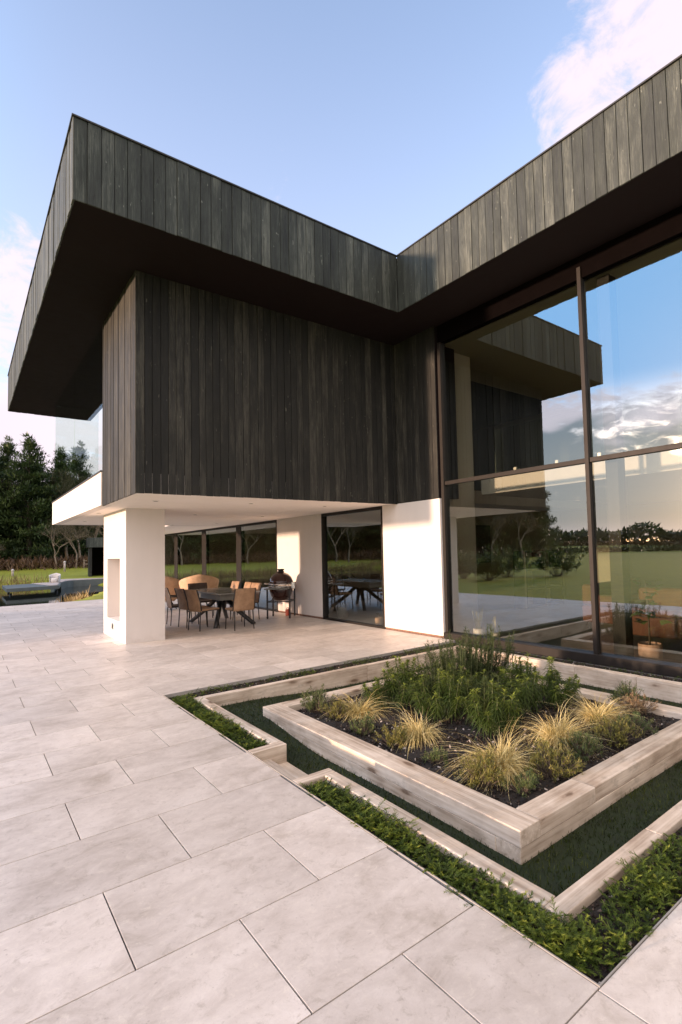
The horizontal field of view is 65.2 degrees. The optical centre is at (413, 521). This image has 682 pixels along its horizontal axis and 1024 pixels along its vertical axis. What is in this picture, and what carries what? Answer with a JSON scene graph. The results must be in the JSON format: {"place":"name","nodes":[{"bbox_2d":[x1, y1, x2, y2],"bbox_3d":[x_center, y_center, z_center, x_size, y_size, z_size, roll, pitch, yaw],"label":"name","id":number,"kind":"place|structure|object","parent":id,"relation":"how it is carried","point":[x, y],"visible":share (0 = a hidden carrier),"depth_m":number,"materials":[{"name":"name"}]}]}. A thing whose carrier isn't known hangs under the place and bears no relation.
{"place":"outdoors","nodes":[
{"label":"outdoors","id":0,"kind":"place"},
{"bbox_2d":[0,585,103,606],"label":"lake","id":1,"kind":"structure","parent":0,"point":[33,597],"depth_m":30.61,"materials":[{"name":"black liquid"}]},
{"bbox_2d":[2,578,103,595],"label":"jetty","id":2,"kind":"object","parent":1,"relation":"in","point":[63,583],"visible":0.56,"depth_m":34.56,"materials":[{"name":"grey"}]},
{"bbox_2d":[49,573,60,582],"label":"tub chair","id":3,"kind":"object","parent":2,"relation":"on","point":[54,577],"visible":1,"depth_m":35.98,"materials":[{"name":"white fabric"}]},
{"bbox_2d":[0,564,262,600],"bbox_3d":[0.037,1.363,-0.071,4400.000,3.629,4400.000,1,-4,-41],"label":"ground","id":4,"kind":"structure","parent":0,"point":[76,573],"depth_m":49.19,"materials":[{"name":"green plant"}]},
{"bbox_2d":[0,478,24,510],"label":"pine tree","id":5,"kind":"object","parent":4,"relation":"on","point":[16,483],"visible":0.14,"depth_m":68.02,"materials":[{"name":"green plant"}]},
{"bbox_2d":[0,436,32,551],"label":"pine tree","id":6,"kind":"object","parent":4,"relation":"on","point":[8,446],"visible":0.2,"depth_m":69.14,"materials":[{"name":"green plant"}]},
{"bbox_2d":[0,460,36,561],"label":"pine tree","id":7,"kind":"object","parent":4,"relation":"on","point":[7,534],"visible":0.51,"depth_m":65.48,"materials":[{"name":"green plant"}]},
{"bbox_2d":[0,573,62,588],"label":"reeds","id":8,"kind":"object","parent":4,"relation":"on","point":[17,580],"visible":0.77,"depth_m":39.79,"materials":[{"name":"plant"}]},
{"bbox_2d":[0,432,66,565],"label":"pine tree","id":9,"kind":"object","parent":4,"relation":"on","point":[32,476],"visible":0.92,"depth_m":65.88,"materials":[{"name":"green plant"}]},
{"bbox_2d":[21,459,53,558],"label":"pine tree","id":10,"kind":"object","parent":4,"relation":"on","point":[40,484],"visible":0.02,"depth_m":75.45,"materials":[{"name":"green plant"}]},
{"bbox_2d":[0,552,87,570],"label":"bracken","id":11,"kind":"object","parent":4,"relation":"on","point":[32,563],"visible":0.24,"depth_m":61.67,"materials":[{"name":"plant"}]},
{"bbox_2d":[18,467,87,565],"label":"bare tree","id":12,"kind":"object","parent":4,"relation":"on","point":[66,476],"visible":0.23,"depth_m":70.26,"materials":[{"name":"green plant"}]},
{"bbox_2d":[44,476,80,561],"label":"bare tree","id":13,"kind":"object","parent":4,"relation":"on","point":[63,491],"visible":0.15,"depth_m":67.90,"materials":[{"name":"brown plant"}]},
{"bbox_2d":[32,446,93,559],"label":"pine tree","id":14,"kind":"object","parent":4,"relation":"on","point":[62,457],"visible":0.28,"depth_m":71.80,"materials":[{"name":"green plant"}]},
{"bbox_2d":[41,525,90,563],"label":"bare tree","id":15,"kind":"object","parent":4,"relation":"on","point":[56,531],"visible":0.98,"depth_m":60.80,"materials":[{"name":"brown plant"}]},
{"bbox_2d":[44,521,87,567],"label":"bare tree","id":16,"kind":"object","parent":4,"relation":"on","point":[64,529],"visible":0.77,"depth_m":62.57,"materials":[{"name":"brown plant"}]},
{"bbox_2d":[55,587,94,602],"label":"reeds","id":17,"kind":"object","parent":4,"relation":"on","point":[74,598],"visible":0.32,"depth_m":22.38,"materials":[{"name":"yellow plant"}]},
{"bbox_2d":[55,440,103,558],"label":"pine tree","id":18,"kind":"object","parent":4,"relation":"on","point":[78,453],"visible":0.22,"depth_m":75.29,"materials":[{"name":"green plant"}]},
{"bbox_2d":[76,525,103,540],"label":"bare tree","id":19,"kind":"object","parent":4,"relation":"on","point":[91,533],"visible":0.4,"depth_m":65.74,"materials":[{"name":"brown plant"}]},
{"bbox_2d":[81,525,103,554],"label":"pine tree","id":20,"kind":"object","parent":4,"relation":"on","point":[101,530],"visible":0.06,"depth_m":81.59,"materials":[{"name":"green plant"}]},
{"bbox_2d":[86,538,103,576],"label":"outbuilding","id":21,"kind":"structure","parent":4,"relation":"on","point":[95,546],"depth_m":46.80,"materials":[{"name":"black wood"}]},
{"bbox_2d":[7,54,681,679],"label":"house","id":22,"kind":"structure","parent":4,"relation":"on","point":[267,386],"depth_m":8.89,"materials":[{"name":"dark timber cladding"},{"name":"white paint"},{"name":"glass"}]},
{"bbox_2d":[165,520,278,611],"bbox_3d":[-7.554,1.563,18.968,0.171,2.526,12.050,1,-4,-41],"label":"window","id":23,"kind":"structure","parent":22,"relation":"in","point":[179,547],"depth_m":19.83,"materials":[{"name":"black metal"}]},
{"bbox_2d":[328,556,360,617],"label":"potted plant","id":24,"kind":"object","parent":22,"relation":"on","point":[342,610],"visible":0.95,"depth_m":12.92,"materials":[{"name":"green plant"}]},
{"bbox_2d":[321,506,385,628],"bbox_3d":[-1.341,1.014,11.690,0.132,2.526,2.420,1,-4,-41],"label":"window","id":25,"kind":"structure","parent":22,"relation":"in","point":[324,538],"depth_m":12.48,"materials":[{"name":"black metal"}]},
{"bbox_2d":[375,612,382,624],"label":"potted plant","id":26,"kind":"object","parent":22,"relation":"on","point":[378,620],"visible":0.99,"depth_m":11.47,"materials":[{"name":"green plant"}]},
{"bbox_2d":[472,608,485,635],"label":"potted plant","id":27,"kind":"object","parent":22,"relation":"on","point":[478,629],"visible":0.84,"depth_m":9.29,"materials":[{"name":"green plant"}]},
{"bbox_2d":[475,525,490,562],"bbox_3d":[1.657,0.568,13.203,0.840,0.950,0.042,1,-4,-41],"label":"picture","id":28,"kind":"object","parent":22,"relation":"attached to","point":[483,547],"visible":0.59,"depth_m":13.27},
{"bbox_2d":[491,616,499,637],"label":"potted plant","id":29,"kind":"object","parent":22,"relation":"on","point":[495,633],"visible":0.53,"depth_m":8.94,"materials":[{"name":"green plant"}]},
{"bbox_2d":[513,550,563,608],"bbox_3d":[3.412,1.537,14.286,1.650,1.500,0.400,1,-4,-41],"label":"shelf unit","id":30,"kind":"object","parent":22,"relation":"on","point":[537,569],"visible":1,"depth_m":14.20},
{"bbox_2d":[437,206,681,677],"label":"tall window","id":31,"kind":"structure","parent":22,"relation":"in","point":[665,229],"depth_m":7.44,"materials":[{"name":"black metal"}]},
{"bbox_2d":[630,578,671,660],"bbox_3d":[3.210,1.346,7.142,0.514,1.150,0.529,-1,-3,-14],"label":"potted plant","id":32,"kind":"object","parent":22,"relation":"on","point":[650,650],"visible":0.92,"depth_m":7.09,"materials":[{"name":"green plant"}]},
{"bbox_2d":[631,587,681,639],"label":"sofa","id":33,"kind":"object","parent":22,"relation":"on","point":[668,605],"visible":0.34,"depth_m":8.44,"materials":[{"name":"orange fabric"}]},
{"bbox_2d":[0,599,681,1023],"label":"paving","id":34,"kind":"structure","parent":0,"point":[340,919],"depth_m":2.57,"materials":[{"name":"concrete"}]},
{"bbox_2d":[165,576,179,609],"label":"lounge chair","id":35,"kind":"object","parent":34,"relation":"on","point":[171,583],"visible":0.16,"depth_m":15.22,"materials":[{"name":"wicker"}]},
{"bbox_2d":[165,588,191,625],"bbox_3d":[-5.511,1.959,12.284,0.576,0.871,0.552,1,-4,-37],"label":"dining chair","id":36,"kind":"object","parent":34,"relation":"on","point":[168,596],"visible":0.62,"depth_m":12.07,"materials":[{"name":"fabric"}]},
{"bbox_2d":[174,588,206,627],"bbox_3d":[-4.989,1.919,11.798,0.496,0.871,0.576,-4,-4,43],"label":"dining chair","id":37,"kind":"object","parent":34,"relation":"on","point":[181,599],"visible":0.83,"depth_m":11.63,"materials":[{"name":"brown fabric"}]},
{"bbox_2d":[179,574,218,611],"bbox_3d":[-6.125,2.029,15.075,1.078,1.067,0.876,0,-3,-23],"label":"lounge chair","id":38,"kind":"object","parent":34,"relation":"on","point":[211,582],"visible":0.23,"depth_m":14.76,"materials":[{"name":"wicker"}]},
{"bbox_2d":[188,583,212,617],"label":"dining chair","id":39,"kind":"object","parent":34,"relation":"on","point":[197,586],"visible":0.36,"depth_m":13.54,"materials":[{"name":"fabric"}]},
{"bbox_2d":[184,589,219,631],"bbox_3d":[-4.534,1.880,11.284,0.496,0.871,0.576,-4,-4,35],"label":"dining chair","id":40,"kind":"object","parent":34,"relation":"on","point":[193,601],"visible":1,"depth_m":11.12,"materials":[{"name":"brown fabric"}]},
{"bbox_2d":[189,587,259,628],"bbox_3d":[-4.481,2.007,12.301,0.959,0.793,2.160,1,-4,-41],"label":"dining table","id":41,"kind":"object","parent":34,"relation":"on","point":[221,596],"visible":0.74,"depth_m":12.00,"materials":[{"name":"black wood"}]},
{"bbox_2d":[213,581,239,615],"bbox_3d":[-4.881,2.021,13.806,0.576,0.871,0.496,1,-4,-43],"label":"dining chair","id":42,"kind":"object","parent":34,"relation":"on","point":[235,584],"visible":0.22,"depth_m":13.96,"materials":[{"name":"brown fabric"}]},
{"bbox_2d":[226,582,251,619],"bbox_3d":[-4.377,1.976,13.218,0.576,0.871,0.496,1,-4,-37],"label":"dining chair","id":43,"kind":"object","parent":34,"relation":"on","point":[247,584],"visible":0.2,"depth_m":13.34,"materials":[{"name":"brown fabric"}]},
{"bbox_2d":[225,588,255,630],"bbox_3d":[-3.677,1.853,11.214,0.496,0.871,0.576,1,-4,-43],"label":"dining chair","id":44,"kind":"object","parent":34,"relation":"on","point":[244,599],"visible":1,"depth_m":11.06,"materials":[{"name":"brown fabric"}]},
{"bbox_2d":[232,583,261,621],"bbox_3d":[-4.009,1.942,12.757,0.496,0.871,0.576,-4,-4,43],"label":"dining chair","id":45,"kind":"object","parent":34,"relation":"on","point":[258,586],"visible":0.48,"depth_m":12.80,"materials":[{"name":"brown fabric"}]},
{"bbox_2d":[264,569,295,618],"bbox_3d":[-3.307,1.775,13.049,0.779,1.194,1.058,-2,-3,-1],"label":"ceramic grill","id":46,"kind":"object","parent":34,"relation":"on","point":[281,588],"visible":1,"depth_m":12.84,"materials":[{"name":"ceramic"}]},
{"bbox_2d":[0,0,681,481],"label":"sky","id":47,"kind":"structure","parent":0,"point":[376,122],"materials":[{"name":"blue"}]},
{"bbox_2d":[170,643,681,983],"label":"planting soil","id":48,"kind":"structure","parent":0,"point":[603,954],"depth_m":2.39,"materials":[{"name":"brown soil"}]},
{"bbox_2d":[169,691,266,749],"bbox_3d":[-1.965,1.903,5.152,0.339,0.127,2.156,1,-4,-41],"label":"creeping conifer","id":49,"kind":"object","parent":48,"relation":"on","point":[198,711],"visible":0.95,"depth_m":4.97,"materials":[{"name":"green plant"}]},
{"bbox_2d":[192,643,454,696],"bbox_3d":[-0.896,2.012,7.468,4.392,0.089,0.418,1,-4,-41],"label":"creeping conifer","id":50,"kind":"object","parent":48,"relation":"on","point":[225,688],"visible":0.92,"depth_m":7.00,"materials":[{"name":"green plant"}]},
{"bbox_2d":[163,640,681,989],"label":"edging strip","id":51,"kind":"object","parent":48,"relation":"on","point":[609,975],"visible":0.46,"depth_m":3.00,"materials":[{"name":"metal"}]},
{"bbox_2d":[299,777,606,976],"bbox_3d":[0.003,1.725,2.851,0.351,0.128,2.255,1,-4,-41],"label":"creeping conifer","id":52,"kind":"object","parent":48,"relation":"on","point":[513,911],"visible":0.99,"depth_m":2.51,"materials":[{"name":"green plant"}]},
{"bbox_2d":[465,642,681,680],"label":"creeping conifer","id":53,"kind":"object","parent":48,"relation":"on","point":[591,663],"visible":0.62,"depth_m":6.83,"materials":[{"name":"green plant"}]},
{"bbox_2d":[550,830,681,978],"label":"creeping conifer","id":54,"kind":"object","parent":48,"relation":"on","point":[658,880],"visible":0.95,"depth_m":2.36,"materials":[{"name":"green plant"}]},
{"bbox_2d":[220,661,681,897],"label":"turf base","id":55,"kind":"object","parent":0,"point":[555,882],"visible":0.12,"depth_m":3.46,"materials":[{"name":"green plant"}]},
{"bbox_2d":[263,663,681,864],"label":"raised planter","id":56,"kind":"object","parent":55,"relation":"on","point":[530,827],"visible":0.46,"depth_m":3.92,"materials":[{"name":"wood"}]},
{"bbox_2d":[300,683,337,713],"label":"low shrub","id":57,"kind":"object","parent":56,"relation":"in","point":[312,703],"visible":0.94,"depth_m":5.47,"materials":[{"name":"green plant"}]},
{"bbox_2d":[317,695,354,719],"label":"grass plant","id":58,"kind":"object","parent":56,"relation":"in","point":[337,710],"visible":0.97,"depth_m":5.22,"materials":[{"name":"green plant"}]},
{"bbox_2d":[348,711,374,735],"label":"shrub","id":59,"kind":"object","parent":56,"relation":"in","point":[367,726],"visible":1,"depth_m":4.77,"materials":[{"name":"green plant"}]},
{"bbox_2d":[318,690,407,725],"bbox_3d":[-0.476,1.819,5.263,1.161,0.296,0.795,-4,-4,39],"label":"golden sedge","id":60,"kind":"object","parent":56,"relation":"on","point":[357,710],"visible":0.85,"depth_m":5.27,"materials":[{"name":"yellow plant"}]},
{"bbox_2d":[359,668,418,713],"bbox_3d":[-0.226,1.798,5.559,0.662,0.432,0.598,-2,-3,15],"label":"spurge","id":61,"kind":"object","parent":56,"relation":"in","point":[391,688],"visible":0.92,"depth_m":5.52,"materials":[{"name":"green plant"}]},
{"bbox_2d":[373,722,411,748],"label":"low shrub","id":62,"kind":"object","parent":56,"relation":"on","point":[398,737],"visible":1,"depth_m":4.46,"materials":[{"name":"green plant"}]},
{"bbox_2d":[383,655,431,695],"bbox_3d":[-0.095,1.785,6.080,0.542,0.462,0.630,-1,-3,-14],"label":"spurge","id":63,"kind":"object","parent":56,"relation":"in","point":[406,674],"visible":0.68,"depth_m":6.07,"materials":[{"name":"green plant"}]},
{"bbox_2d":[387,703,454,757],"bbox_3d":[0.042,1.768,4.663,0.796,0.306,1.061,-1,-3,-17],"label":"golden sedge","id":64,"kind":"object","parent":56,"relation":"on","point":[420,733],"visible":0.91,"depth_m":4.58,"materials":[{"name":"yellow plant"}]},
{"bbox_2d":[421,744,448,766],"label":"shrub","id":65,"kind":"object","parent":56,"relation":"in","point":[435,753],"visible":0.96,"depth_m":4.11,"materials":[{"name":"green plant"}]},
{"bbox_2d":[408,668,467,724],"bbox_3d":[0.264,1.698,5.129,0.677,0.507,0.636,1,-4,-41],"label":"spurge","id":66,"kind":"object","parent":56,"relation":"on","point":[451,697],"visible":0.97,"depth_m":5.03,"materials":[{"name":"green plant"}]},
{"bbox_2d":[413,650,463,697],"bbox_3d":[0.282,1.721,5.875,0.671,0.540,0.684,-2,-3,12],"label":"rosemary","id":67,"kind":"object","parent":56,"relation":"on","point":[426,673],"visible":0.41,"depth_m":5.77,"materials":[{"name":"green plant"}]},
{"bbox_2d":[423,630,494,683],"bbox_3d":[0.506,1.656,6.291,0.933,0.700,0.912,1,-4,-41],"label":"rosemary","id":68,"kind":"object","parent":56,"relation":"on","point":[460,655],"visible":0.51,"depth_m":6.14,"materials":[{"name":"green plant"}]},
{"bbox_2d":[436,663,487,708],"bbox_3d":[0.540,1.730,5.525,0.626,0.502,0.627,1,-4,-41],"label":"spurge","id":69,"kind":"object","parent":56,"relation":"in","point":[467,675],"visible":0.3,"depth_m":5.51,"materials":[{"name":"green plant"}]},
{"bbox_2d":[453,744,506,788],"bbox_3d":[0.469,1.740,3.686,0.343,0.260,0.360,0,-3,-22],"label":"low shrub","id":70,"kind":"object","parent":56,"relation":"in","point":[488,761],"visible":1,"depth_m":3.67,"materials":[{"name":"green plant"}]},
{"bbox_2d":[460,668,502,716],"bbox_3d":[0.679,1.709,5.200,0.434,0.471,0.505,-1,-3,-13],"label":"rosemary","id":71,"kind":"object","parent":56,"relation":"on","point":[483,689],"visible":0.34,"depth_m":5.16,"materials":[{"name":"green plant"}]},
{"bbox_2d":[296,677,676,807],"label":"bark mulch","id":72,"kind":"object","parent":56,"relation":"in","point":[651,715],"visible":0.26,"depth_m":4.67,"materials":[{"name":"brown wood"}]},
{"bbox_2d":[550,691,658,734],"bbox_3d":[1.726,1.737,4.986,1.214,0.310,0.825,-4,-4,33],"label":"golden sedge","id":73,"kind":"object","parent":72,"relation":"on","point":[601,712],"visible":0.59,"depth_m":4.91,"materials":[{"name":"yellow plant"}]},
{"bbox_2d":[457,624,516,680],"bbox_3d":[0.913,1.635,6.519,0.776,0.742,0.672,-1,-3,-11],"label":"rosemary","id":74,"kind":"object","parent":56,"relation":"on","point":[496,663],"visible":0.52,"depth_m":6.37,"materials":[{"name":"green plant"}]},
{"bbox_2d":[412,720,565,799],"bbox_3d":[0.621,1.692,3.901,1.281,0.347,0.870,0,-3,-28],"label":"golden sedge","id":75,"kind":"object","parent":56,"relation":"on","point":[504,758],"visible":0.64,"depth_m":3.88,"materials":[{"name":"yellow plant"}]},
{"bbox_2d":[457,679,523,739],"bbox_3d":[0.707,1.668,4.715,0.599,0.501,0.543,-1,-3,-16],"label":"spurge","id":76,"kind":"object","parent":56,"relation":"in","point":[496,717],"visible":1,"depth_m":4.67,"materials":[{"name":"green plant"}]},
{"bbox_2d":[498,766,539,797],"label":"low shrub","id":77,"kind":"object","parent":56,"relation":"in","point":[531,782],"visible":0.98,"depth_m":3.59,"materials":[{"name":"green plant"}]},
{"bbox_2d":[495,653,545,694],"bbox_3d":[1.209,1.730,6.062,0.558,0.489,0.574,-2,-3,1],"label":"spurge","id":78,"kind":"object","parent":56,"relation":"in","point":[520,669],"visible":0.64,"depth_m":5.97,"materials":[{"name":"green plant"}]},
{"bbox_2d":[493,668,548,718],"bbox_3d":[1.020,1.700,5.171,0.703,0.467,0.534,1,-4,-41],"label":"spurge","id":79,"kind":"object","parent":56,"relation":"in","point":[521,693],"visible":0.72,"depth_m":5.14,"materials":[{"name":"green plant"}]},
{"bbox_2d":[520,656,581,708],"bbox_3d":[1.467,1.688,5.541,0.554,0.516,0.635,1,-4,-41],"label":"spurge","id":80,"kind":"object","parent":56,"relation":"in","point":[553,689],"visible":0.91,"depth_m":5.42,"materials":[{"name":"green plant"}]},
{"bbox_2d":[497,701,610,760],"bbox_3d":[1.282,1.700,4.434,1.432,0.351,1.066,1,-4,-41],"label":"golden sedge","id":81,"kind":"object","parent":56,"relation":"in","point":[550,736],"visible":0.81,"depth_m":4.39,"materials":[{"name":"yellow plant"}]},
{"bbox_2d":[523,733,586,781],"bbox_3d":[1.036,1.720,3.834,0.476,0.286,0.474,-2,-3,13],"label":"low shrub","id":82,"kind":"object","parent":56,"relation":"in","point":[551,769],"visible":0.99,"depth_m":3.81,"materials":[{"name":"green plant"}]},
{"bbox_2d":[555,728,602,760],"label":"low shrub","id":83,"kind":"object","parent":56,"relation":"on","point":[580,747],"visible":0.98,"depth_m":4.13,"materials":[{"name":"green plant"}]},
{"bbox_2d":[589,713,642,748],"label":"low shrub","id":84,"kind":"object","parent":56,"relation":"in","point":[618,739],"visible":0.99,"depth_m":4.39,"materials":[{"name":"green plant"}]},
{"bbox_2d":[607,680,647,706],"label":"low shrub","id":85,"kind":"object","parent":56,"relation":"on","point":[620,693],"visible":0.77,"depth_m":5.40,"materials":[{"name":"green plant"}]},
{"bbox_2d":[608,710,658,735],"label":"shrub","id":86,"kind":"object","parent":56,"relation":"in","point":[635,718],"visible":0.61,"depth_m":4.63,"materials":[{"name":"green plant"}]},
{"bbox_2d":[618,690,660,715],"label":"low shrub","id":87,"kind":"object","parent":56,"relation":"in","point":[633,702],"visible":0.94,"depth_m":5.13,"materials":[{"name":"brown plant"}]},
{"bbox_2d":[582,579,639,627],"bbox_3d":[4.338,1.642,10.586,2.000,0.855,0.900,1,-4,-41],"label":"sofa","id":88,"kind":"object","parent":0,"point":[605,602],"visible":0.2,"depth_m":10.18,"materials":[{"name":"beige fabric"}]},
{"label":"pit floor","id":89,"kind":"structure","parent":0,"visible":0},
{"bbox_2d":[263,759,306,780],"bbox_3d":[-0.949,1.986,4.040,0.305,0.150,0.669,1,-4,-41],"label":"timber step","id":90,"kind":"object","parent":89,"relation":"on","point":[289,771],"visible":0.17,"depth_m":4.15,"materials":[{"name":"beige wood"}]},
{"bbox_2d":[195,645,681,923],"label":"retaining timber","id":91,"kind":"object","parent":89,"relation":"on","point":[577,896],"visible":0.48,"depth_m":3.73,"materials":[{"name":"beige wood"}]}
]}

